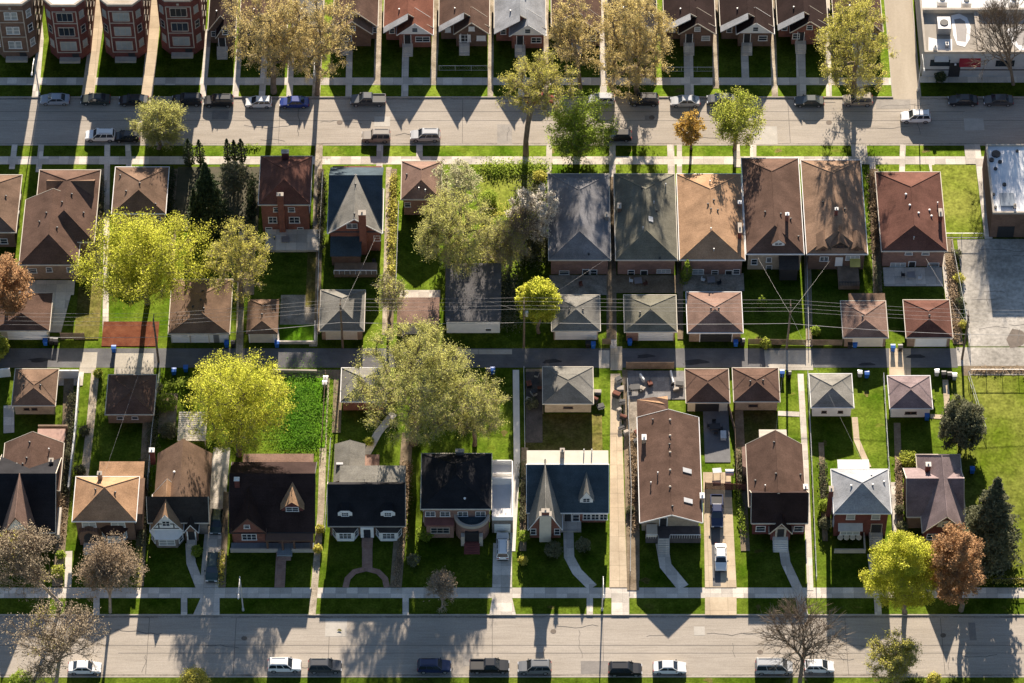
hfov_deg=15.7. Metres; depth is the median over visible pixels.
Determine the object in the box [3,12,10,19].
window
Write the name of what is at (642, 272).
door
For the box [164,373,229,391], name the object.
hedge
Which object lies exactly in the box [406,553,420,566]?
shrub
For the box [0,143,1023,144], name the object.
road gutter
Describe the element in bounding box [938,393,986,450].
tree
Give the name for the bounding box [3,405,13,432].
path
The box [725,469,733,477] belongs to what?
barbecue
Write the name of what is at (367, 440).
shrub
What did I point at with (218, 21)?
cottage
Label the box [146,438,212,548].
tudor house
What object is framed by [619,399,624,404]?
storage crate
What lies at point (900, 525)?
shrub
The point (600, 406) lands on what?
storage crate
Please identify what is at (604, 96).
car
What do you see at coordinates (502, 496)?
garage
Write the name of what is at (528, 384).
storage crate
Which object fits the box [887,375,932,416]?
garage
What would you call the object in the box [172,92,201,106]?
car
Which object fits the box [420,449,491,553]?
brick house
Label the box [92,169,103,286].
yard
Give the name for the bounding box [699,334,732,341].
garage door
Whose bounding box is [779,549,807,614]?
path
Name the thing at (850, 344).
wheelie bin
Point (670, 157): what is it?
path
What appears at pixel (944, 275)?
path
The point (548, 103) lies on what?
car
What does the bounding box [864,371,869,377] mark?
wheelie bin
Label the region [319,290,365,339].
garage
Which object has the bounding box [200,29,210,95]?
path
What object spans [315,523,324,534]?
shrub
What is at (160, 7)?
window
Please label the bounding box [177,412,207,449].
pergola
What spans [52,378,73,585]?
yard
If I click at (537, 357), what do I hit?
road
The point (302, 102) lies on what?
car
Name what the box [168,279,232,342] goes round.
garage
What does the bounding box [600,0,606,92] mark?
path
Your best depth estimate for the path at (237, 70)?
601.88 m
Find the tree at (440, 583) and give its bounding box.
[420,569,457,614]
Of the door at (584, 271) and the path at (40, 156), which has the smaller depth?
the door at (584, 271)
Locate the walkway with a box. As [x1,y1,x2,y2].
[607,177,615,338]
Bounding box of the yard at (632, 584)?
[622,370,638,589]
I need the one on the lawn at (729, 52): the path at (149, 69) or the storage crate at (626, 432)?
the path at (149, 69)
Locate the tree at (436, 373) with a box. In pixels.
[344,314,485,448]
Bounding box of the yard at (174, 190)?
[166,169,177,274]
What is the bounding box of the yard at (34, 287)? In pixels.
[15,280,74,294]
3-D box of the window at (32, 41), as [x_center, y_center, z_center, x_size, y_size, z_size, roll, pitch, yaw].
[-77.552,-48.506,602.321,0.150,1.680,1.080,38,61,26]
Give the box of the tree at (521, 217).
[504,202,544,256]
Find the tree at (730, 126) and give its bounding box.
[709,85,766,150]
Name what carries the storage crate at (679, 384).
on the patio at (661, 386)
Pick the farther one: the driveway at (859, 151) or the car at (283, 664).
the driveway at (859, 151)
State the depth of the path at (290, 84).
601.35 m
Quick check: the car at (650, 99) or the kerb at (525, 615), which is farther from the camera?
the car at (650, 99)
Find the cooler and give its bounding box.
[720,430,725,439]
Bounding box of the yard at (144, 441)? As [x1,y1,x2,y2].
[134,423,150,585]
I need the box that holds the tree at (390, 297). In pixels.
[372,268,409,324]
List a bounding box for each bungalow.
[0,174,22,246]
[18,169,100,278]
[111,167,169,229]
[401,161,441,214]
[548,173,610,274]
[613,173,677,274]
[676,173,745,274]
[741,158,804,279]
[800,160,867,288]
[875,171,947,266]
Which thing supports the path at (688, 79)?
on the lawn at (729, 52)
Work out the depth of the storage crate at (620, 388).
562.30 m
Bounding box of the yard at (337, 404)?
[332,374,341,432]
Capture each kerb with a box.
[0,96,892,97]
[0,614,1023,615]
[0,676,1023,676]
[884,0,892,95]
[911,0,920,95]
[920,96,1023,97]
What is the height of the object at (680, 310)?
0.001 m
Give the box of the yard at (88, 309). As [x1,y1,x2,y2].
[74,287,102,338]
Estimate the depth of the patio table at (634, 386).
562.13 m
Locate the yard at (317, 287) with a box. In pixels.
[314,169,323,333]
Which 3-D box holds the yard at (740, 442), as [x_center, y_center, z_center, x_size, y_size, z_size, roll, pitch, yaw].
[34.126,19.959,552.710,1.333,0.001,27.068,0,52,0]
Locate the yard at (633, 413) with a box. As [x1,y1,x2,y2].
[629,399,636,432]
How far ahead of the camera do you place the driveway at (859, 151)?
591.82 m
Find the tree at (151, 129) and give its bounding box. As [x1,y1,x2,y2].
[126,96,187,151]
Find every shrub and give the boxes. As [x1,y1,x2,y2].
[0,333,9,359]
[8,668,33,682]
[49,564,64,577]
[56,549,66,559]
[74,464,85,475]
[78,424,90,437]
[93,368,102,378]
[155,391,177,412]
[159,420,177,439]
[179,664,210,682]
[191,544,203,557]
[192,433,211,449]
[279,411,306,430]
[282,382,307,401]
[294,425,318,447]
[300,400,322,419]
[313,543,322,553]
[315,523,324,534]
[362,436,374,445]
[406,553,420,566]
[416,526,434,542]
[480,189,498,205]
[490,215,508,228]
[517,555,528,565]
[518,529,530,541]
[525,396,538,409]
[532,169,547,182]
[544,540,563,558]
[575,536,590,552]
[625,505,635,513]
[757,295,767,308]
[759,336,771,349]
[810,325,820,335]
[817,498,827,512]
[818,517,832,530]
[894,504,904,514]
[896,521,908,531]
[897,450,915,466]
[925,671,941,682]
[934,71,947,83]
[952,248,961,257]
[952,272,965,282]
[954,297,966,307]
[958,319,966,328]
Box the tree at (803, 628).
[749,590,853,682]
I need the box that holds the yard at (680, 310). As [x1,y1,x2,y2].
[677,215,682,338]
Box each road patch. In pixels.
[212,111,228,118]
[325,619,346,635]
[374,116,389,125]
[463,654,472,665]
[497,124,511,143]
[581,661,609,673]
[694,626,704,634]
[753,126,777,143]
[865,650,889,673]
[876,100,910,108]
[964,118,983,129]
[968,623,976,639]
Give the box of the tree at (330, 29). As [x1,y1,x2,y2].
[280,0,359,95]
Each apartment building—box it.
[0,0,43,61]
[43,0,95,62]
[99,0,150,62]
[157,0,206,58]
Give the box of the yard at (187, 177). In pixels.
[174,167,259,230]
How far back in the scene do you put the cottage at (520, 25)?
603.90 m
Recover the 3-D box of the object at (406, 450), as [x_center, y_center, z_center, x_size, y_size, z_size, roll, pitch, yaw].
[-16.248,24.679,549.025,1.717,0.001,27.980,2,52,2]
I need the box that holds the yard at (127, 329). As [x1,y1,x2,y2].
[101,322,158,345]
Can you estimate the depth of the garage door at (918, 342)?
567.10 m
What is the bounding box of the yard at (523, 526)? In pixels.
[519,447,527,550]
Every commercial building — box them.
[915,0,1023,76]
[982,144,1023,236]
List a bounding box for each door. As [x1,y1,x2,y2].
[6,332,47,339]
[84,533,94,542]
[171,335,190,342]
[188,532,194,539]
[190,335,209,342]
[212,335,219,342]
[218,38,225,46]
[249,334,274,342]
[325,332,357,339]
[364,530,370,537]
[400,325,426,333]
[404,35,410,43]
[461,34,467,42]
[465,531,478,540]
[494,524,510,532]
[516,36,523,44]
[555,332,597,339]
[564,514,571,520]
[582,269,589,274]
[638,333,673,340]
[640,270,647,274]
[659,517,667,525]
[685,34,692,42]
[694,404,719,411]
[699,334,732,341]
[725,270,732,273]
[743,34,750,42]
[777,529,783,536]
[797,32,804,40]
[835,257,842,265]
[852,339,882,346]
[870,524,882,532]
[908,261,915,266]
[914,339,946,346]
[948,63,959,76]
[997,226,1014,236]
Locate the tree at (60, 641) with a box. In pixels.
[0,591,111,682]
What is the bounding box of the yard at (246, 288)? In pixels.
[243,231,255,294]
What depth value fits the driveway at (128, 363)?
565.78 m
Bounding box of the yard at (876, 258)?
[870,169,881,292]
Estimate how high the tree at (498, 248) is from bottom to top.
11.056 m
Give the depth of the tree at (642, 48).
588.68 m
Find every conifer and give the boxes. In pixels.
[182,138,195,165]
[182,162,236,243]
[185,188,203,231]
[194,139,205,163]
[223,138,231,161]
[230,140,238,160]
[236,139,246,162]
[681,259,692,280]
[956,476,1023,578]
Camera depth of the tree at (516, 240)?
572.99 m
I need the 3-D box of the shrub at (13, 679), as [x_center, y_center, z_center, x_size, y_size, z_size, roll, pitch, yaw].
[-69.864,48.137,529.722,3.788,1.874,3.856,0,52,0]
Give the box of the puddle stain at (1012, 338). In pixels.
[1006,329,1023,347]
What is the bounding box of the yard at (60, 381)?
[58,372,83,384]
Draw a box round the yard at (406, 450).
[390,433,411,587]
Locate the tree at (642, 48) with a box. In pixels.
[590,0,677,104]
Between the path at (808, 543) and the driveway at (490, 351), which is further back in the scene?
the driveway at (490, 351)
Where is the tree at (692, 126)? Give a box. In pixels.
[673,108,706,149]
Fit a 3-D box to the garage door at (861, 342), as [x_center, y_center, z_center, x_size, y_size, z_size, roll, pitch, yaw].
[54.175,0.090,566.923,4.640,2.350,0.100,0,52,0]
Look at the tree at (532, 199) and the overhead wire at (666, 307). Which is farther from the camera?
the tree at (532, 199)
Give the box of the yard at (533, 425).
[526,372,542,442]
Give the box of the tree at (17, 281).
[0,252,34,318]
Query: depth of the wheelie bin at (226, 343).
566.98 m
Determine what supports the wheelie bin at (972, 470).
on the lawn at (340, 561)
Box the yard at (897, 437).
[894,423,903,541]
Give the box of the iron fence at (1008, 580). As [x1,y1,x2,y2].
[992,578,1023,583]
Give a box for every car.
[40,92,70,105]
[68,659,101,674]
[80,92,110,105]
[85,128,115,142]
[113,130,140,142]
[119,93,148,106]
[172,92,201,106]
[203,93,233,107]
[204,552,219,582]
[209,509,223,534]
[245,95,272,108]
[267,657,301,672]
[279,95,309,108]
[308,658,341,673]
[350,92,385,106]
[362,129,390,142]
[410,128,440,142]
[417,658,450,673]
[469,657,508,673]
[495,532,509,560]
[518,658,551,674]
[525,92,554,104]
[588,93,614,105]
[606,129,631,141]
[608,660,641,676]
[629,92,658,106]
[653,659,685,674]
[670,94,699,107]
[707,92,736,105]
[709,494,724,528]
[714,543,727,571]
[755,658,792,674]
[794,94,823,107]
[804,658,833,673]
[842,92,872,106]
[900,109,930,123]
[948,93,977,106]
[983,93,1013,106]
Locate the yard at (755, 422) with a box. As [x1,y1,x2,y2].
[733,411,776,445]
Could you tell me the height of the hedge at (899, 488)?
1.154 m
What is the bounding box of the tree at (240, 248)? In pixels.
[202,215,272,308]
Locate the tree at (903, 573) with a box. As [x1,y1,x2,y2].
[858,530,937,614]
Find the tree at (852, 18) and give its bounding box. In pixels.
[810,0,901,101]
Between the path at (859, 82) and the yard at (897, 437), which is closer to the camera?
the yard at (897, 437)
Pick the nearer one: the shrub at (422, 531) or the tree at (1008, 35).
the shrub at (422, 531)
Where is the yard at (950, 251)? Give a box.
[945,239,962,343]
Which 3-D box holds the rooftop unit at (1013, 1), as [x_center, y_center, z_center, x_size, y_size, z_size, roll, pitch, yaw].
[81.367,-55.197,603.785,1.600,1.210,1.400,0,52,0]
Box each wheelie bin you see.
[43,338,47,345]
[48,338,52,344]
[53,338,58,344]
[111,345,116,352]
[171,368,176,374]
[183,365,188,371]
[224,340,228,347]
[230,340,235,347]
[274,340,279,347]
[322,380,326,387]
[585,340,589,347]
[591,341,595,348]
[627,338,631,345]
[733,339,737,346]
[740,338,744,345]
[779,370,784,376]
[786,371,791,377]
[848,342,852,348]
[857,370,862,376]
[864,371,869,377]
[890,344,895,351]
[897,344,902,351]
[924,413,929,420]
[934,369,939,375]
[941,371,945,377]
[947,371,951,378]
[952,372,956,379]
[969,466,974,473]
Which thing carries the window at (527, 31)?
in the cottage at (520, 25)
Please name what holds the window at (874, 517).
in the brick house at (859, 501)
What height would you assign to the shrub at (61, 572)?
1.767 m
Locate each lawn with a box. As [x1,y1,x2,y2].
[0,0,891,95]
[0,145,1023,613]
[0,677,1023,682]
[279,324,313,339]
[280,378,326,447]
[480,165,546,257]
[913,0,1023,95]
[932,165,982,236]
[950,374,1023,581]
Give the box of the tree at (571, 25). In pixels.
[545,0,600,94]
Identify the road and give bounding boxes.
[0,99,1023,142]
[0,348,957,367]
[0,618,1023,673]
[885,0,919,98]
[956,347,1023,365]
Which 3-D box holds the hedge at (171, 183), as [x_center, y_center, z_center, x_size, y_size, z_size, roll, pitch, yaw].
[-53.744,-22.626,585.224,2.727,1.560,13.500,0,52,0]
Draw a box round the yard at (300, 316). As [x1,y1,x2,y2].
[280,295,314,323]
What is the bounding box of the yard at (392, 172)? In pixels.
[387,169,396,332]
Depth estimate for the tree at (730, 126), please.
585.44 m
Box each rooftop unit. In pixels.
[936,17,950,34]
[937,0,947,6]
[945,40,948,47]
[961,0,971,6]
[1008,0,1018,6]
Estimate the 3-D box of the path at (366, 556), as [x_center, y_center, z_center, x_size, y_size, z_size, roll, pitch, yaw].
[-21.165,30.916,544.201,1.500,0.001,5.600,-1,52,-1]
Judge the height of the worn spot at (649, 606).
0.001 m
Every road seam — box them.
[0,111,964,111]
[0,120,1023,120]
[462,104,462,142]
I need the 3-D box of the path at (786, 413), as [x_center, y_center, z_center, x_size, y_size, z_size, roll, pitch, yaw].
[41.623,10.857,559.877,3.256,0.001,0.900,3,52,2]
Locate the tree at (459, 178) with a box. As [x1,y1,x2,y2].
[430,158,482,211]
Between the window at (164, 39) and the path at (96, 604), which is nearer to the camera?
the path at (96, 604)
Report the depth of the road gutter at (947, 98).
599.06 m
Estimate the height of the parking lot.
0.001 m
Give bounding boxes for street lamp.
[31,59,40,94]
[237,576,243,610]
[601,576,604,610]
[916,54,924,91]
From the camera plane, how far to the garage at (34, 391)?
558.96 m
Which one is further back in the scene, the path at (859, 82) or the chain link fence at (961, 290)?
the path at (859, 82)
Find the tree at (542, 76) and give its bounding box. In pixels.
[495,47,579,156]
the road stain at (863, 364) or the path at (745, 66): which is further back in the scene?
the path at (745, 66)
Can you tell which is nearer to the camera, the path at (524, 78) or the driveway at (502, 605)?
the driveway at (502, 605)
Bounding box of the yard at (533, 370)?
[526,369,543,413]
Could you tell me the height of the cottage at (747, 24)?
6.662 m
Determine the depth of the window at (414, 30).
602.64 m
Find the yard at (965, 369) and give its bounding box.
[962,366,1023,375]
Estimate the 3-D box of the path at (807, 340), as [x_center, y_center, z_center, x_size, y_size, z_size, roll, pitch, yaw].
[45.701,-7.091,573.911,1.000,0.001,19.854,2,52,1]
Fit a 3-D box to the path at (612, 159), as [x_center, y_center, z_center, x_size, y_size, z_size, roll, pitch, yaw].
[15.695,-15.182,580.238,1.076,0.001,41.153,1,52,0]
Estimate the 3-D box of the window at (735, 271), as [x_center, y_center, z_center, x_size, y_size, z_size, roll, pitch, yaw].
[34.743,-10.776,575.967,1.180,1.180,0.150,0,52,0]
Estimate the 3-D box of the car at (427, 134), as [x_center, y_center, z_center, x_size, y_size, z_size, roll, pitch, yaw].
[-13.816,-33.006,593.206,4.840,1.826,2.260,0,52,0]
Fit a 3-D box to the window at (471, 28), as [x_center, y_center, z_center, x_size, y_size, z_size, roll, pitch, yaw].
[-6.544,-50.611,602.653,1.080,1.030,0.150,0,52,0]
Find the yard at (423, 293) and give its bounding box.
[400,290,439,296]
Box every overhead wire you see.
[43,337,149,337]
[80,321,152,321]
[154,299,333,313]
[161,310,337,324]
[164,302,339,316]
[165,322,340,336]
[341,301,513,302]
[341,322,523,323]
[359,309,505,310]
[524,322,788,323]
[529,305,790,307]
[536,301,784,303]
[789,323,949,333]
[802,308,966,317]
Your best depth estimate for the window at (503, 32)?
605.00 m
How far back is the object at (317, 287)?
577.02 m
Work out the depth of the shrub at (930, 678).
529.88 m
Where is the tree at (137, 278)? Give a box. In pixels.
[67,206,217,310]
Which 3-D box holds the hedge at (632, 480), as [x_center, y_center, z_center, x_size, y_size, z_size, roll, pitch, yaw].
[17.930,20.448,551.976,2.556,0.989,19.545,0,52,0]
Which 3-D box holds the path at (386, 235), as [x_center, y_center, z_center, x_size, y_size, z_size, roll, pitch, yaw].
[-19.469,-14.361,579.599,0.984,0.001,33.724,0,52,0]
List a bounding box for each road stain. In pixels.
[27,358,52,362]
[542,359,561,362]
[638,354,654,357]
[683,359,708,364]
[859,363,874,365]
[906,354,925,357]
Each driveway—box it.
[79,352,96,372]
[114,353,153,373]
[193,597,219,614]
[200,448,229,586]
[441,349,511,353]
[489,597,515,614]
[492,543,511,586]
[599,350,608,367]
[609,374,626,586]
[610,346,621,369]
[611,597,628,614]
[703,472,735,586]
[705,597,736,614]
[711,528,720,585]
[764,350,812,369]
[851,144,867,163]
[889,348,910,374]
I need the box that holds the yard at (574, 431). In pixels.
[526,414,602,449]
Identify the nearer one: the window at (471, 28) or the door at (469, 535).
the door at (469, 535)
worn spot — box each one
[383,147,389,153]
[456,148,467,152]
[488,445,495,450]
[640,577,650,583]
[643,603,654,608]
[674,88,683,92]
[703,678,712,682]
[793,549,805,552]
[888,327,899,331]
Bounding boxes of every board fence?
[60,333,84,339]
[321,370,325,441]
[602,338,610,344]
[626,362,673,368]
[705,482,745,490]
[727,404,736,483]
[748,338,805,345]
[811,339,842,345]
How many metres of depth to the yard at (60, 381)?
563.70 m
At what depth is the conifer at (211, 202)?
576.87 m
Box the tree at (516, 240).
[484,221,533,273]
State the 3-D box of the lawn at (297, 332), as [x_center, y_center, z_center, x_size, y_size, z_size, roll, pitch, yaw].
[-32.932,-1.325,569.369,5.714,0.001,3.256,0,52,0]
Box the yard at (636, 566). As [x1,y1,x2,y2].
[633,433,639,579]
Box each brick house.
[0,425,67,549]
[72,461,145,554]
[229,454,316,560]
[258,149,320,251]
[327,166,383,276]
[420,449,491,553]
[526,448,608,541]
[637,396,704,553]
[742,429,808,551]
[826,460,891,552]
[903,454,966,543]
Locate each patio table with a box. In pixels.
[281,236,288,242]
[630,384,639,389]
[634,277,641,283]
[707,276,714,283]
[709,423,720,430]
[712,468,721,475]
[907,271,915,279]
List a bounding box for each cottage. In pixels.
[207,0,236,59]
[239,0,288,57]
[292,0,323,57]
[333,0,378,55]
[383,0,433,56]
[438,0,489,55]
[494,0,545,57]
[551,0,602,55]
[607,0,656,51]
[663,0,716,55]
[718,0,774,55]
[775,0,828,53]
[831,0,883,52]
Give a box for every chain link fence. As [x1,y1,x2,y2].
[147,369,160,489]
[316,171,322,339]
[324,438,330,528]
[396,201,398,281]
[439,65,487,70]
[524,396,524,435]
[627,378,631,574]
[806,255,808,344]
[807,372,816,580]
[883,374,893,532]
[947,233,983,237]
[951,241,970,341]
[968,371,986,429]
[970,369,1023,374]
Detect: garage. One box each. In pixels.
[0,293,53,339]
[11,368,58,413]
[105,374,156,422]
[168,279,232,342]
[246,299,279,342]
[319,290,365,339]
[340,367,386,409]
[397,297,439,333]
[445,263,500,332]
[492,460,512,532]
[542,366,593,411]
[551,294,600,339]
[623,294,677,340]
[684,368,729,411]
[685,292,743,341]
[732,367,780,409]
[808,373,853,415]
[840,300,888,346]
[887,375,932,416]
[902,299,952,346]
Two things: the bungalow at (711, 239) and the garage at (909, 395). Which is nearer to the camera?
the garage at (909, 395)
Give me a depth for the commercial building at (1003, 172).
580.60 m
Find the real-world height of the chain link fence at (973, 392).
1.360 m
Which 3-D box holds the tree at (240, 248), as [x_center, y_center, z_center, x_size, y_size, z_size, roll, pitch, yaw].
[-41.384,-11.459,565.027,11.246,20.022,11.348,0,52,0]
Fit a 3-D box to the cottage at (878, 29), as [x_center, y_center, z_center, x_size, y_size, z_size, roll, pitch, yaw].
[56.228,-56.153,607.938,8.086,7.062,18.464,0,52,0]
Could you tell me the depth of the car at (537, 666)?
530.73 m
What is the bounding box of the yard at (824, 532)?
[819,443,827,540]
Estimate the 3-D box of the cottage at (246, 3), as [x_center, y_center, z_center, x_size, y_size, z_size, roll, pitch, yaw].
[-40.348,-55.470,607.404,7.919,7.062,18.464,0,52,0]
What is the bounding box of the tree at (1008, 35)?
[967,0,1023,85]
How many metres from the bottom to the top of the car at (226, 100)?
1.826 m
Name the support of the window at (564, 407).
in the garage at (567, 388)
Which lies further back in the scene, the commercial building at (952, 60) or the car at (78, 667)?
the commercial building at (952, 60)
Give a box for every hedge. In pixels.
[57,493,70,542]
[61,389,79,497]
[91,174,108,277]
[131,546,143,588]
[134,456,153,548]
[143,382,163,459]
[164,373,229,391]
[165,166,176,230]
[217,549,227,586]
[228,143,260,149]
[242,171,258,236]
[316,173,327,256]
[383,171,400,290]
[392,534,406,589]
[398,457,414,538]
[450,237,492,262]
[469,155,558,181]
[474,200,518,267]
[499,170,550,280]
[500,266,530,336]
[518,459,526,521]
[627,428,638,532]
[678,262,687,284]
[733,447,745,485]
[734,489,749,537]
[815,458,828,499]
[865,167,879,256]
[872,261,883,292]
[894,458,903,505]
[944,253,962,341]
[973,365,1023,376]
[981,573,1023,585]
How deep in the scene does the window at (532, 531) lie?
544.64 m
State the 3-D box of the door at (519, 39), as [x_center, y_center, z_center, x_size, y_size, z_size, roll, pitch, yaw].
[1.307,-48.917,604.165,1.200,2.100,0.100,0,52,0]
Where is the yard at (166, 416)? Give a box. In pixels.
[158,393,177,432]
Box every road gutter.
[0,98,892,99]
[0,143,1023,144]
[0,616,1023,617]
[0,674,1023,675]
[920,98,1023,99]
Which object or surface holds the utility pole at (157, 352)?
on the lawn at (340, 561)
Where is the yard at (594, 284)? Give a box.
[549,275,606,294]
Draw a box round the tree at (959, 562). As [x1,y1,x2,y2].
[924,521,986,611]
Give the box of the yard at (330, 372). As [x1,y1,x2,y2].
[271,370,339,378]
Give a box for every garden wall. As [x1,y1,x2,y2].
[0,368,10,377]
[59,370,78,377]
[67,374,79,491]
[272,369,316,372]
[277,320,315,343]
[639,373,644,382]
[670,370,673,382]
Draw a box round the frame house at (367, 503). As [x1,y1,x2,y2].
[327,440,405,546]
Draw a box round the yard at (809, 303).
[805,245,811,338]
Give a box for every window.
[0,238,7,243]
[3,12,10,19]
[6,27,13,34]
[8,41,15,48]
[10,12,17,19]
[13,27,19,34]
[15,41,22,48]
[25,8,31,17]
[28,23,33,32]
[28,268,37,272]
[30,37,35,46]
[46,9,50,19]
[46,267,52,271]
[48,23,52,33]
[50,38,54,47]
[79,9,84,18]
[80,23,86,33]
[82,523,96,527]
[83,38,88,47]
[102,8,106,18]
[104,23,108,32]
[105,37,110,47]
[107,536,120,542]
[111,523,125,527]
[135,8,140,18]
[137,23,142,32]
[139,37,143,47]
[158,540,175,545]
[159,4,163,14]
[160,18,165,28]
[162,33,166,42]
[162,521,170,526]
[178,534,183,543]
[193,4,198,13]
[195,19,199,28]
[196,33,201,42]
[241,534,256,539]
[268,217,277,223]
[288,207,294,211]
[289,217,299,223]
[339,533,351,538]
[346,224,357,228]
[382,533,395,538]
[389,28,394,33]
[404,202,410,206]
[412,28,417,32]
[415,37,429,41]
[425,511,435,516]
[430,528,449,533]
[440,511,450,516]
[445,27,450,32]
[457,511,467,516]
[459,35,470,41]
[468,26,474,30]
[475,511,485,516]
[476,36,485,40]
[500,29,505,34]
[524,29,530,33]
[530,529,536,534]
[531,37,541,42]
[554,529,559,534]
[559,271,569,274]
[563,406,572,408]
[572,514,579,521]
[582,514,590,519]
[587,35,595,40]
[590,270,596,274]
[591,514,598,519]
[599,514,607,519]
[628,270,634,274]
[656,269,670,273]
[692,269,703,274]
[694,27,700,31]
[701,36,709,40]
[733,269,739,274]
[751,259,757,264]
[752,27,758,31]
[755,526,765,531]
[758,36,766,40]
[766,258,771,262]
[792,33,799,38]
[793,526,803,531]
[806,25,812,29]
[819,257,828,261]
[839,532,859,534]
[845,256,859,260]
[846,515,854,519]
[871,515,879,519]
[890,263,905,266]
[926,534,937,539]
[927,263,938,266]
[930,60,949,65]
[995,60,1014,65]
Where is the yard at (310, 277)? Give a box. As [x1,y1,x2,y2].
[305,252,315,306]
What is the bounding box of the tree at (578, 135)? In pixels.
[543,88,620,162]
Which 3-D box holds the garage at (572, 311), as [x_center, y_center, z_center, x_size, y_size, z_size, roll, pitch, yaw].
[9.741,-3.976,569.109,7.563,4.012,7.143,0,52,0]
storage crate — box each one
[526,380,531,387]
[530,389,536,396]
[594,389,600,394]
[596,403,604,409]
[612,390,620,398]
[614,375,622,383]
[617,385,623,391]
[618,425,624,430]
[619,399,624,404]
[619,414,626,420]
[623,429,628,436]
[647,380,652,386]
[672,385,678,391]
[675,380,683,387]
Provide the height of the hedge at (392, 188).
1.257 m
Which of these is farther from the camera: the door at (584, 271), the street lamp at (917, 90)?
the street lamp at (917, 90)
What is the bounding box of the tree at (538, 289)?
[514,276,562,333]
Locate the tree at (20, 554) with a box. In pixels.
[0,519,70,606]
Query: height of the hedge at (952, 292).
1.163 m
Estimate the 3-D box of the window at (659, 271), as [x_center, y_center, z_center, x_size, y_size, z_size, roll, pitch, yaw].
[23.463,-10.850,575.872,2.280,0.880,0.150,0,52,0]
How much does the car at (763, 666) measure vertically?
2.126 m
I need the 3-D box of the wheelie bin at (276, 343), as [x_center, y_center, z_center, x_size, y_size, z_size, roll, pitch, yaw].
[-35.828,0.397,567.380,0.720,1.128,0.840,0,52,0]
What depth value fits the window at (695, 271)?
576.03 m
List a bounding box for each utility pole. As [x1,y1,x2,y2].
[152,314,159,362]
[339,299,343,347]
[523,302,528,347]
[786,300,791,348]
[961,311,969,359]
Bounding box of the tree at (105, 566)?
[72,531,149,613]
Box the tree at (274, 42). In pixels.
[221,0,317,94]
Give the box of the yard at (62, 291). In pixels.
[37,280,74,331]
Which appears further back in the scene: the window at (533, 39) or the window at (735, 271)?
the window at (533, 39)
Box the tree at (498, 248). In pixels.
[477,217,518,264]
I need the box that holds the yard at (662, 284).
[616,275,676,292]
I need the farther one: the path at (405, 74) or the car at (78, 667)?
the path at (405, 74)
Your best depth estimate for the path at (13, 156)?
591.35 m
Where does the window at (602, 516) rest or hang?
in the brick house at (567, 490)
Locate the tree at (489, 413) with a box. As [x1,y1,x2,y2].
[438,369,511,446]
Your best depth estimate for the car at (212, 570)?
540.83 m
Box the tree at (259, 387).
[183,347,298,456]
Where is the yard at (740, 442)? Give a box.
[734,403,749,550]
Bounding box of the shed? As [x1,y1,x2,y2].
[848,293,884,299]
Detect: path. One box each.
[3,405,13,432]
[9,144,17,168]
[32,25,43,95]
[36,144,43,171]
[64,551,71,586]
[81,370,98,475]
[82,0,102,94]
[93,597,99,614]
[103,144,109,320]
[125,144,131,166]
[141,0,159,95]
[181,597,186,614]
[185,543,203,589]
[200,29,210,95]
[232,49,241,95]
[236,165,245,358]
[259,58,266,95]
[274,552,285,586]
[286,50,293,95]
[309,144,322,345]
[309,379,329,614]
[312,0,324,95]
[343,566,389,587]
[345,50,352,95]
[362,547,371,566]
[365,413,395,453]
[374,0,381,83]
[376,144,382,165]
[382,167,391,332]
[401,57,408,95]
[403,597,408,614]
[416,144,422,160]
[430,0,438,83]
[488,0,493,95]
[509,370,519,550]
[518,48,525,95]
[542,0,548,91]
[546,144,551,173]
[563,532,595,589]
[587,597,592,614]
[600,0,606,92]
[609,144,616,347]
[656,544,687,589]
[667,144,674,172]
[677,144,681,172]
[684,56,693,94]
[712,0,718,87]
[734,144,740,166]
[741,51,748,77]
[750,144,755,156]
[770,0,777,95]
[778,411,799,416]
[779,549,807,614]
[796,54,805,95]
[798,374,812,589]
[804,246,812,345]
[825,0,831,95]
[852,417,870,466]
[856,54,862,90]
[867,554,874,574]
[870,162,874,292]
[874,597,881,614]
[890,482,896,531]
[899,144,905,170]
[930,414,941,418]
[942,252,948,298]
[942,380,949,412]
[964,144,991,238]
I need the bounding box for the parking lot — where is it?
[957,239,1023,345]
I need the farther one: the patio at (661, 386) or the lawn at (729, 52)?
the lawn at (729, 52)
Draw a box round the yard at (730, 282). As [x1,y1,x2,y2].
[683,273,743,290]
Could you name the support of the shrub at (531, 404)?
on the yard at (533, 425)
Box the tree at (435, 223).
[411,184,509,278]
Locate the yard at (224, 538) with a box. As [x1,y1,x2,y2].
[219,492,228,586]
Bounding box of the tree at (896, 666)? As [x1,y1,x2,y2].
[864,626,923,682]
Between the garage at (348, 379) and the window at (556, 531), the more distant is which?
the garage at (348, 379)
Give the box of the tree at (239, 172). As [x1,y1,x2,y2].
[216,159,250,193]
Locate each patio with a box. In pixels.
[365,454,379,464]
[628,371,684,398]
[703,405,730,461]
[883,267,942,285]
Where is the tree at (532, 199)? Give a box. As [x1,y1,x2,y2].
[503,180,561,243]
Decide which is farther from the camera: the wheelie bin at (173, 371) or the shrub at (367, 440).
the wheelie bin at (173, 371)
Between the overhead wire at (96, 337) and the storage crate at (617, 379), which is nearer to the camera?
the overhead wire at (96, 337)
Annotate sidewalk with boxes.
[0,78,890,84]
[0,156,983,163]
[0,588,1023,597]
[920,76,1023,82]

